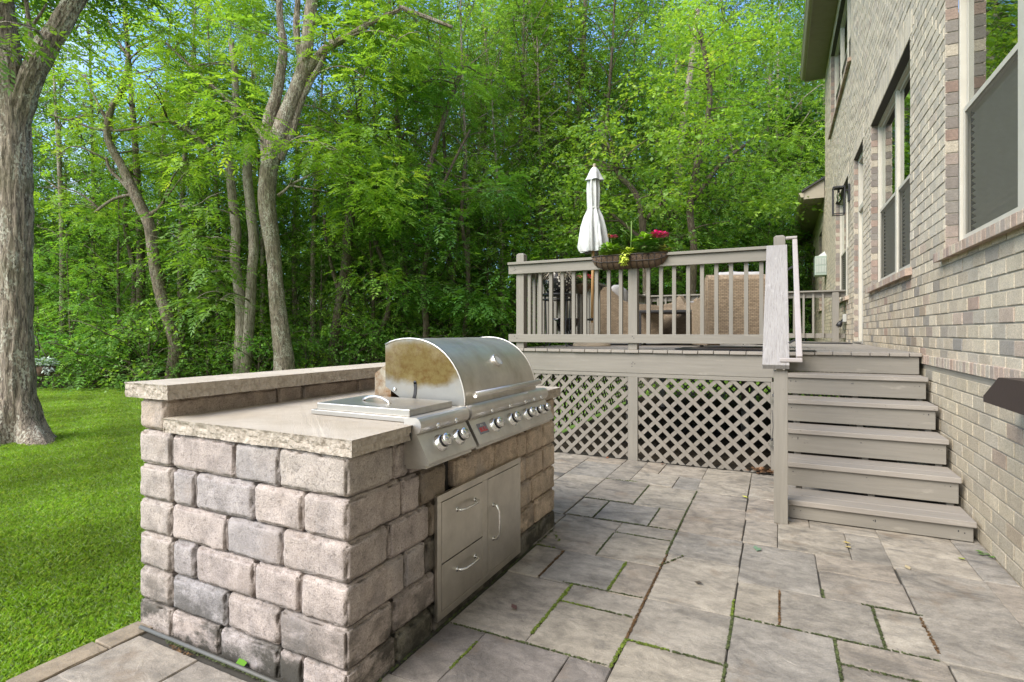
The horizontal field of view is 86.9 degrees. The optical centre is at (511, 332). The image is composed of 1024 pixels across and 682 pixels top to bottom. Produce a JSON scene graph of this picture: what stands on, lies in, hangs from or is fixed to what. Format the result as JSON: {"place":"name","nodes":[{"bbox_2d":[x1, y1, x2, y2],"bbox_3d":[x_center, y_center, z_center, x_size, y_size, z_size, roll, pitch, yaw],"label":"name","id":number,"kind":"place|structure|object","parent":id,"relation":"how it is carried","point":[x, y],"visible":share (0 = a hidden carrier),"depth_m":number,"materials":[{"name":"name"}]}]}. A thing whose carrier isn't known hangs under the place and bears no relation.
{"place":"outdoors","nodes":[
{"label":"outdoors","id":0,"kind":"place"},
{"bbox_2d":[36,349,383,388],"bbox_3d":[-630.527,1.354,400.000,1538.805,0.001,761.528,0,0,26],"label":"forest floor","id":1,"kind":"structure","parent":0,"point":[61,386],"depth_m":14.28,"materials":[{"name":"green plant"}]},
{"bbox_2d":[22,40,110,292],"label":"woodland tree","id":2,"kind":"object","parent":1,"relation":"on","point":[36,179],"visible":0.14,"depth_m":17.27,"materials":[{"name":"green plant"}]},
{"bbox_2d":[14,0,130,380],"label":"slender tree","id":3,"kind":"object","parent":1,"relation":"on","point":[59,177],"visible":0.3,"depth_m":15.02,"materials":[{"name":"green plant"}]},
{"bbox_2d":[34,318,123,387],"bbox_3d":[-10.816,0.664,13.131,2.758,2.042,3.201,0,0,19],"label":"bush","id":4,"kind":"object","parent":1,"relation":"on","point":[47,344],"visible":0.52,"depth_m":12.85,"materials":[{"name":"green plant"}]},
{"bbox_2d":[32,54,141,330],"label":"woodland tree","id":5,"kind":"object","parent":1,"relation":"on","point":[53,166],"visible":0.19,"depth_m":16.88,"materials":[{"name":"green plant"}]},
{"bbox_2d":[33,226,152,385],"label":"understorey tree","id":6,"kind":"object","parent":1,"relation":"on","point":[69,293],"visible":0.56,"depth_m":13.42,"materials":[{"name":"green plant"}]},
{"bbox_2d":[16,3,171,374],"bbox_3d":[-13.126,-4.375,16.716,4.283,12.048,4.575,0,0,13],"label":"slender tree","id":7,"kind":"object","parent":1,"relation":"on","point":[92,149],"visible":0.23,"depth_m":16.71,"materials":[{"name":"green plant"}]},
{"bbox_2d":[34,321,161,388],"bbox_3d":[-10.652,0.743,13.528,3.158,2.037,3.292,0,0,-4],"label":"bush","id":8,"kind":"object","parent":1,"relation":"on","point":[75,372],"visible":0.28,"depth_m":13.06,"materials":[{"name":"green plant"}]},
{"bbox_2d":[35,85,179,345],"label":"woodland tree","id":9,"kind":"object","parent":1,"relation":"on","point":[112,297],"visible":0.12,"depth_m":17.82,"materials":[{"name":"green plant"}]},
{"bbox_2d":[35,307,205,392],"bbox_3d":[-9.430,0.590,13.074,3.694,2.532,3.544,0,0,-28],"label":"bush","id":10,"kind":"object","parent":1,"relation":"on","point":[111,355],"visible":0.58,"depth_m":12.72,"materials":[{"name":"green plant"}]},
{"bbox_2d":[20,0,222,381],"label":"slender tree","id":11,"kind":"object","parent":1,"relation":"on","point":[137,173],"visible":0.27,"depth_m":14.72,"materials":[{"name":"green plant"}]},
{"bbox_2d":[61,160,190,377],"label":"thin trunk tree","id":12,"kind":"object","parent":1,"relation":"on","point":[130,250],"visible":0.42,"depth_m":14.70,"materials":[{"name":"green plant"}]},
{"bbox_2d":[33,169,219,383],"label":"understorey tree","id":13,"kind":"object","parent":1,"relation":"on","point":[114,273],"visible":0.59,"depth_m":13.54,"materials":[{"name":"green plant"}]},
{"bbox_2d":[32,0,238,378],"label":"twisted tree","id":14,"kind":"object","parent":1,"relation":"on","point":[127,182],"visible":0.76,"depth_m":12.94,"materials":[{"name":"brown plant"}]},
{"bbox_2d":[65,303,230,391],"bbox_3d":[-8.385,0.472,12.950,3.266,2.599,3.790,0,0,45],"label":"bush","id":15,"kind":"object","parent":1,"relation":"on","point":[136,326],"visible":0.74,"depth_m":12.56,"materials":[{"name":"green plant"}]},
{"bbox_2d":[65,129,241,374],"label":"woodland tree","id":16,"kind":"object","parent":1,"relation":"on","point":[164,275],"visible":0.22,"depth_m":15.84,"materials":[{"name":"green plant"}]},
{"bbox_2d":[78,0,243,375],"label":"slender tree","id":17,"kind":"object","parent":1,"relation":"on","point":[166,91],"visible":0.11,"depth_m":16.28,"materials":[{"name":"green plant"}]},
{"bbox_2d":[73,199,298,375],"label":"understorey tree","id":18,"kind":"object","parent":1,"relation":"on","point":[167,290],"visible":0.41,"depth_m":14.23,"materials":[{"name":"green plant"}]},
{"bbox_2d":[105,0,273,377],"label":"slender tree","id":19,"kind":"object","parent":1,"relation":"on","point":[182,194],"visible":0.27,"depth_m":14.82,"materials":[{"name":"green plant"}]},
{"bbox_2d":[131,329,263,380],"bbox_3d":[-7.415,0.820,13.081,2.653,1.786,2.765,0,0,13],"label":"bush","id":20,"kind":"object","parent":1,"relation":"on","point":[207,371],"visible":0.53,"depth_m":12.94,"materials":[{"name":"green plant"}]},
{"bbox_2d":[129,30,272,373],"bbox_3d":[-7.434,-3.170,13.484,3.104,9.388,6.030,0,0,-17],"label":"twin tree","id":21,"kind":"object","parent":1,"relation":"on","point":[244,302],"visible":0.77,"depth_m":13.22,"materials":[{"name":"green plant"}]},
{"bbox_2d":[132,0,270,374],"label":"slender tree","id":22,"kind":"object","parent":1,"relation":"on","point":[218,230],"visible":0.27,"depth_m":15.29,"materials":[{"name":"green plant"}]},
{"bbox_2d":[141,2,335,312],"bbox_3d":[-8.472,-4.375,17.452,5.692,12.049,5.808,0,0,37],"label":"woodland tree","id":23,"kind":"object","parent":1,"relation":"on","point":[284,218],"visible":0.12,"depth_m":16.83,"materials":[{"name":"green plant"}]},
{"bbox_2d":[168,1,310,371],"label":"slender tree","id":24,"kind":"object","parent":1,"relation":"on","point":[261,244],"visible":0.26,"depth_m":15.43,"materials":[{"name":"green plant"}]},
{"bbox_2d":[161,188,335,370],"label":"understorey tree","id":25,"kind":"object","parent":1,"relation":"on","point":[265,261],"visible":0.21,"depth_m":15.22,"materials":[{"name":"green plant"}]},
{"bbox_2d":[201,325,318,374],"bbox_3d":[-6.049,0.705,13.434,2.934,1.923,2.528,0,0,-44],"label":"bush","id":26,"kind":"object","parent":1,"relation":"on","point":[259,348],"visible":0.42,"depth_m":13.12,"materials":[{"name":"green plant"}]},
{"bbox_2d":[239,0,371,359],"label":"slender tree","id":27,"kind":"object","parent":1,"relation":"on","point":[294,300],"visible":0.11,"depth_m":16.92,"materials":[{"name":"green plant"}]},
{"bbox_2d":[242,81,384,311],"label":"woodland tree","id":28,"kind":"object","parent":1,"relation":"on","point":[288,300],"visible":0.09,"depth_m":17.68,"materials":[{"name":"green plant"}]},
{"bbox_2d":[254,226,391,368],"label":"understorey tree","id":29,"kind":"object","parent":1,"relation":"on","point":[321,302],"visible":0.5,"depth_m":14.59,"materials":[{"name":"green plant"}]},
{"bbox_2d":[256,0,397,363],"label":"slender tree","id":30,"kind":"object","parent":1,"relation":"on","point":[312,262],"visible":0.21,"depth_m":15.29,"materials":[{"name":"green plant"}]},
{"bbox_2d":[269,313,388,368],"bbox_3d":[-4.498,0.590,14.502,3.290,2.258,2.834,0,0,6],"label":"bush","id":31,"kind":"object","parent":1,"relation":"on","point":[330,338],"visible":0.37,"depth_m":14.07,"materials":[{"name":"green plant"}]},
{"bbox_2d":[292,96,415,366],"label":"slim dark tree","id":32,"kind":"object","parent":1,"relation":"on","point":[345,260],"visible":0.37,"depth_m":14.36,"materials":[{"name":"green plant"}]},
{"bbox_2d":[284,0,423,364],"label":"slender tree","id":33,"kind":"object","parent":1,"relation":"on","point":[349,298],"visible":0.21,"depth_m":15.06,"materials":[{"name":"green plant"}]},
{"bbox_2d":[283,56,431,363],"bbox_3d":[-5.060,-3.792,17.615,5.257,10.894,5.188,0,0,-14],"label":"woodland tree","id":34,"kind":"object","parent":1,"relation":"on","point":[385,115],"visible":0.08,"depth_m":16.88,"materials":[{"name":"green plant"}]},
{"bbox_2d":[285,135,457,361],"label":"understorey tree","id":35,"kind":"object","parent":1,"relation":"on","point":[372,312],"visible":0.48,"depth_m":14.28,"materials":[{"name":"green plant"}]},
{"bbox_2d":[344,164,437,362],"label":"thin trunk tree","id":36,"kind":"object","parent":1,"relation":"on","point":[379,252],"visible":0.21,"depth_m":14.73,"materials":[{"name":"green plant"}]},
{"bbox_2d":[321,0,471,337],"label":"slender tree","id":37,"kind":"object","parent":1,"relation":"on","point":[396,118],"visible":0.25,"depth_m":15.85,"materials":[{"name":"green plant"}]},
{"bbox_2d":[326,133,512,351],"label":"understorey tree","id":38,"kind":"object","parent":1,"relation":"on","point":[417,277],"visible":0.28,"depth_m":15.33,"materials":[{"name":"green plant"}]},
{"bbox_2d":[333,24,524,293],"bbox_3d":[-2.668,-4.430,18.389,6.185,12.241,6.104,0,0,42],"label":"woodland tree","id":39,"kind":"object","parent":1,"relation":"on","point":[417,127],"visible":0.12,"depth_m":17.46,"materials":[{"name":"green plant"}]},
{"bbox_2d":[350,146,536,341],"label":"understorey tree","id":40,"kind":"object","parent":1,"relation":"on","point":[454,269],"visible":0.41,"depth_m":15.03,"materials":[{"name":"green plant"}]},
{"bbox_2d":[382,0,505,333],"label":"slender tree","id":41,"kind":"object","parent":1,"relation":"on","point":[444,146],"visible":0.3,"depth_m":17.08,"materials":[{"name":"green plant"}]},
{"bbox_2d":[391,0,526,336],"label":"slender tree","id":42,"kind":"object","parent":1,"relation":"on","point":[506,37],"visible":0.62,"depth_m":15.93,"materials":[{"name":"green plant"}]},
{"bbox_2d":[380,182,564,373],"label":"understorey tree","id":43,"kind":"object","parent":1,"relation":"on","point":[505,235],"visible":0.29,"depth_m":15.97,"materials":[{"name":"green plant"}]},
{"bbox_2d":[378,0,569,321],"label":"woodland tree","id":44,"kind":"object","parent":1,"relation":"on","point":[506,49],"visible":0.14,"depth_m":19.67,"materials":[{"name":"green plant"}]},
{"bbox_2d":[424,7,535,333],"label":"slender tree","id":45,"kind":"object","parent":1,"relation":"on","point":[491,31],"visible":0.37,"depth_m":17.69,"materials":[{"name":"green plant"}]},
{"bbox_2d":[425,34,550,337],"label":"slender tree","id":46,"kind":"object","parent":1,"relation":"on","point":[493,134],"visible":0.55,"depth_m":16.68,"materials":[{"name":"green plant"}]},
{"bbox_2d":[426,0,610,343],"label":"woodland tree","id":47,"kind":"object","parent":1,"relation":"on","point":[536,59],"visible":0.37,"depth_m":18.33,"materials":[{"name":"green plant"}]},
{"bbox_2d":[451,0,591,342],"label":"slender tree","id":48,"kind":"object","parent":1,"relation":"on","point":[522,72],"visible":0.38,"depth_m":18.27,"materials":[{"name":"green plant"}]},
{"bbox_2d":[432,166,618,346],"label":"understorey tree","id":49,"kind":"object","parent":1,"relation":"on","point":[510,248],"visible":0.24,"depth_m":16.05,"materials":[{"name":"green plant"}]},
{"bbox_2d":[440,100,642,345],"bbox_3d":[1.190,-2.904,18.423,6.968,9.318,6.080,0,0,20],"label":"understorey tree","id":50,"kind":"object","parent":1,"relation":"on","point":[551,136],"visible":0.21,"depth_m":17.48,"materials":[{"name":"green plant"}]},
{"bbox_2d":[487,0,611,344],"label":"slender tree","id":51,"kind":"object","parent":1,"relation":"on","point":[538,116],"visible":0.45,"depth_m":18.09,"materials":[{"name":"green plant"}]},
{"bbox_2d":[462,154,656,346],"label":"understorey tree","id":52,"kind":"object","parent":1,"relation":"on","point":[578,255],"visible":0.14,"depth_m":16.81,"materials":[{"name":"green plant"}]},
{"bbox_2d":[460,0,661,296],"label":"tall thin tree","id":53,"kind":"object","parent":1,"relation":"on","point":[583,42],"visible":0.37,"depth_m":19.73,"materials":[{"name":"green plant"}]},
{"bbox_2d":[475,0,654,283],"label":"woodland tree","id":54,"kind":"object","parent":1,"relation":"on","point":[567,24],"visible":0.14,"depth_m":19.61,"materials":[{"name":"green plant"}]},
{"bbox_2d":[486,0,648,254],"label":"forest tree","id":55,"kind":"object","parent":1,"relation":"on","point":[616,30],"visible":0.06,"depth_m":25.92,"materials":[{"name":"green plant"}]},
{"bbox_2d":[514,49,673,281],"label":"woodland tree","id":56,"kind":"object","parent":1,"relation":"on","point":[596,104],"visible":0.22,"depth_m":19.52,"materials":[{"name":"green plant"}]},
{"bbox_2d":[542,0,677,282],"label":"slender tree","id":57,"kind":"object","parent":1,"relation":"on","point":[611,67],"visible":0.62,"depth_m":18.56,"materials":[{"name":"green plant"}]},
{"bbox_2d":[509,137,715,342],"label":"understorey tree","id":58,"kind":"object","parent":1,"relation":"on","point":[638,159],"visible":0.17,"depth_m":18.25,"materials":[{"name":"green plant"}]},
{"bbox_2d":[544,45,720,289],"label":"woodland tree","id":59,"kind":"object","parent":1,"relation":"on","point":[637,106],"visible":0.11,"depth_m":20.48,"materials":[{"name":"green plant"}]},
{"bbox_2d":[570,0,697,282],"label":"slender tree","id":60,"kind":"object","parent":1,"relation":"on","point":[623,55],"visible":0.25,"depth_m":20.94,"materials":[{"name":"green plant"}]},
{"bbox_2d":[586,0,743,304],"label":"forest tree","id":61,"kind":"object","parent":1,"relation":"on","point":[663,6],"visible":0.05,"depth_m":27.58,"materials":[{"name":"green plant"}]},
{"bbox_2d":[590,0,771,293],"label":"woodland tree","id":62,"kind":"object","parent":1,"relation":"on","point":[685,53],"visible":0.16,"depth_m":20.97,"materials":[{"name":"green plant"}]},
{"bbox_2d":[617,0,791,280],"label":"woodland tree","id":63,"kind":"object","parent":1,"relation":"on","point":[782,101],"visible":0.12,"depth_m":22.39,"materials":[{"name":"green plant"}]},
{"bbox_2d":[637,0,824,229],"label":"forest tree","id":64,"kind":"object","parent":1,"relation":"on","point":[771,5],"visible":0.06,"depth_m":27.36,"materials":[{"name":"green plant"}]},
{"bbox_2d":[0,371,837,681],"bbox_3d":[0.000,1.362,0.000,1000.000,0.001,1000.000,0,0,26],"label":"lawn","id":65,"kind":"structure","parent":0,"point":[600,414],"depth_m":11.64,"materials":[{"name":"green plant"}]},
{"bbox_2d":[0,0,219,445],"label":"tree","id":66,"kind":"object","parent":65,"relation":"on","point":[23,419],"visible":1,"depth_m":6.48,"materials":[{"name":"grey plant"}]},
{"bbox_2d":[138,0,469,370],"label":"forked tree","id":67,"kind":"object","parent":65,"relation":"on","point":[275,130],"visible":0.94,"depth_m":12.67,"materials":[{"name":"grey plant"}]},
{"bbox_2d":[349,54,537,337],"bbox_3d":[-1.848,-3.045,14.208,5.018,9.135,4.671,0,0,-1],"label":"drooping tree","id":68,"kind":"object","parent":65,"relation":"on","point":[429,92],"visible":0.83,"depth_m":14.04,"materials":[{"name":"green plant"}]},
{"bbox_2d":[397,153,516,336],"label":"thin trunk tree","id":69,"kind":"object","parent":65,"relation":"on","point":[463,193],"visible":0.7,"depth_m":14.76,"materials":[{"name":"green plant"}]},
{"bbox_2d":[524,98,707,383],"bbox_3d":[2.689,-2.215,14.163,4.768,7.469,3.013,0,0,5],"label":"leaning stem tree","id":70,"kind":"object","parent":65,"relation":"on","point":[643,217],"visible":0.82,"depth_m":13.94,"materials":[{"name":"green plant"}]},
{"bbox_2d":[585,168,736,304],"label":"understorey tree","id":71,"kind":"object","parent":65,"relation":"on","point":[681,267],"visible":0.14,"depth_m":18.07,"materials":[{"name":"green plant"}]},
{"bbox_2d":[594,149,757,304],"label":"understorey tree","id":72,"kind":"object","parent":65,"relation":"on","point":[667,175],"visible":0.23,"depth_m":18.89,"materials":[{"name":"green plant"}]},
{"bbox_2d":[590,161,806,303],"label":"understorey tree","id":73,"kind":"object","parent":65,"relation":"on","point":[722,226],"visible":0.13,"depth_m":19.00,"materials":[{"name":"green plant"}]},
{"bbox_2d":[615,0,824,293],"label":"bright tree","id":74,"kind":"object","parent":65,"relation":"on","point":[692,180],"visible":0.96,"depth_m":16.29,"materials":[{"name":"green plant"}]},
{"bbox_2d":[637,147,813,303],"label":"understorey tree","id":75,"kind":"object","parent":65,"relation":"on","point":[734,222],"visible":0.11,"depth_m":18.90,"materials":[{"name":"green plant"}]},
{"bbox_2d":[653,40,824,285],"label":"woodland tree","id":76,"kind":"object","parent":65,"relation":"on","point":[772,152],"visible":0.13,"depth_m":21.87,"materials":[{"name":"green plant"}]},
{"bbox_2d":[667,155,812,308],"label":"understorey tree","id":77,"kind":"object","parent":65,"relation":"on","point":[754,211],"visible":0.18,"depth_m":20.20,"materials":[{"name":"green plant"}]},
{"bbox_2d":[670,153,824,340],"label":"understorey tree","id":78,"kind":"object","parent":65,"relation":"on","point":[808,257],"visible":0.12,"depth_m":20.38,"materials":[{"name":"green plant"}]},
{"bbox_2d":[701,162,817,341],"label":"understorey tree","id":79,"kind":"object","parent":65,"relation":"on","point":[789,213],"visible":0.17,"depth_m":19.85,"materials":[{"name":"green plant"}]},
{"bbox_2d":[710,0,824,286],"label":"woodland tree","id":80,"kind":"object","parent":65,"relation":"on","point":[799,5],"visible":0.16,"depth_m":23.31,"materials":[{"name":"green plant"}]},
{"bbox_2d":[718,99,824,339],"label":"tree","id":81,"kind":"object","parent":65,"relation":"on","point":[802,114],"visible":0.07,"depth_m":24.34,"materials":[{"name":"green plant"}]},
{"bbox_2d":[724,120,824,330],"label":"understorey tree","id":82,"kind":"object","parent":65,"relation":"on","point":[800,168],"visible":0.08,"depth_m":22.35,"materials":[{"name":"green plant"}]},
{"bbox_2d":[733,34,824,340],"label":"woodland tree","id":83,"kind":"object","parent":65,"relation":"on","point":[804,88],"visible":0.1,"depth_m":25.08,"materials":[{"name":"green plant"}]},
{"bbox_2d":[793,0,1023,589],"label":"brick house","id":84,"kind":"structure","parent":65,"relation":"on","point":[920,242],"depth_m":4.18,"materials":[{"name":"brick"}]},
{"bbox_2d":[835,0,850,105],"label":"window","id":85,"kind":"structure","parent":84,"relation":"in","point":[843,48],"depth_m":11.49,"materials":[{"name":"paint"}]},
{"bbox_2d":[840,187,847,298],"bbox_3d":[6.667,-1.745,10.703,0.097,2.130,2.388,0,0,26],"label":"window","id":86,"kind":"structure","parent":84,"relation":"in","point":[843,219],"depth_m":11.47,"materials":[{"name":"paint"}]},
{"bbox_2d":[878,59,909,281],"bbox_3d":[4.401,-1.700,6.123,0.097,2.140,2.428,0,0,26],"label":"window","id":87,"kind":"structure","parent":84,"relation":"in","point":[894,125],"depth_m":6.21,"materials":[{"name":"paint"}]},
{"bbox_2d":[959,0,1023,240],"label":"window","id":88,"kind":"structure","parent":84,"relation":"in","point":[991,32],"depth_m":3.53,"materials":[{"name":"glass"}]},
{"bbox_2d":[983,377,1023,414],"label":"hose holder","id":89,"kind":"object","parent":84,"relation":"attached to","point":[1006,393],"visible":1,"depth_m":2.47,"materials":[{"name":"brown metal"}]},
{"bbox_2d":[17,0,958,284],"label":"sky","id":90,"kind":"structure","parent":0,"point":[131,48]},
{"bbox_2d":[6,450,1023,681],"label":"patio","id":91,"kind":"structure","parent":0,"point":[970,607],"depth_m":2.55,"materials":[{"name":"stone"}]},
{"bbox_2d":[124,362,560,681],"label":"stone grill island","id":92,"kind":"structure","parent":91,"relation":"on","point":[287,536],"depth_m":2.15,"materials":[{"name":"stone"}]},
{"bbox_2d":[311,395,476,468],"bbox_3d":[-0.524,0.416,2.418,0.686,0.265,0.380,0,0,26],"label":"side burner","id":93,"kind":"object","parent":92,"relation":"in","point":[440,433],"visible":1,"depth_m":2.29,"materials":[{"name":"metal"}]},
{"bbox_2d":[375,336,553,449],"bbox_3d":[-0.216,0.287,2.991,0.643,0.522,0.920,0,0,26],"label":"built in grill","id":94,"kind":"object","parent":92,"relation":"in","point":[489,383],"visible":0.98,"depth_m":2.67,"materials":[{"name":"metal"}]},
{"bbox_2d":[434,457,519,622],"bbox_3d":[-0.128,0.985,2.711,0.065,0.546,0.835,0,0,26],"label":"cabinet panel","id":95,"kind":"object","parent":92,"relation":"attached to","point":[476,532],"visible":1,"depth_m":2.61,"materials":[{"name":"metal"}]},
{"bbox_2d":[488,464,517,572],"bbox_3d":[-0.030,0.985,2.895,0.053,0.476,0.351,0,0,26],"label":"door","id":96,"kind":"structure","parent":95,"relation":"in","point":[503,486],"depth_m":2.89,"materials":[{"name":"metal"}]},
{"bbox_2d":[165,478,940,681],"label":"moss","id":97,"kind":"object","parent":91,"relation":"on","point":[626,638],"visible":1,"depth_m":2.35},
{"bbox_2d":[762,236,976,541],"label":"deck stairs","id":98,"kind":"structure","parent":91,"relation":"on","point":[936,481],"depth_m":3.93,"materials":[{"name":"paint"}]},
{"bbox_2d":[551,396,897,469],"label":"soil under deck","id":99,"kind":"structure","parent":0,"point":[717,433],"depth_m":7.14,"materials":[{"name":"black soil"}]},
{"bbox_2d":[507,235,921,474],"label":"wooden deck","id":100,"kind":"structure","parent":99,"relation":"on","point":[628,362],"depth_m":5.45,"materials":[{"name":"paint"}]},
{"bbox_2d":[573,163,610,345],"bbox_3d":[1.027,-0.998,6.967,0.480,2.350,0.480,0,0,26],"label":"patio umbrella","id":101,"kind":"object","parent":100,"relation":"on","point":[593,236],"visible":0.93,"depth_m":6.88,"materials":[{"name":"white fabric"}]},
{"bbox_2d":[600,285,658,333],"bbox_3d":[1.663,-0.259,7.712,0.800,0.813,0.820,0,0,8],"label":"wicker armchair","id":102,"kind":"object","parent":100,"relation":"on","point":[615,312],"visible":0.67,"depth_m":7.34,"materials":[{"name":"wicker"}]},
{"bbox_2d":[591,215,670,270],"bbox_3d":[1.206,-0.910,5.474,0.821,0.550,0.397,0,0,26],"label":"trough planter","id":103,"kind":"object","parent":100,"relation":"on","point":[620,259],"visible":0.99,"depth_m":5.39,"materials":[{"name":"wicker"}]},
{"bbox_2d":[658,295,697,333],"bbox_3d":[2.467,-0.188,8.096,0.800,0.670,0.820,0,0,38],"label":"wicker armchair","id":104,"kind":"object","parent":100,"relation":"on","point":[680,318],"visible":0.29,"depth_m":7.67,"materials":[{"name":"wicker"}]},
{"bbox_2d":[692,272,764,345],"bbox_3d":[2.604,-0.271,6.299,0.820,0.836,0.800,0,0,6],"label":"wicker armchair","id":105,"kind":"object","parent":100,"relation":"on","point":[738,303],"visible":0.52,"depth_m":5.92,"materials":[{"name":"wicker"}]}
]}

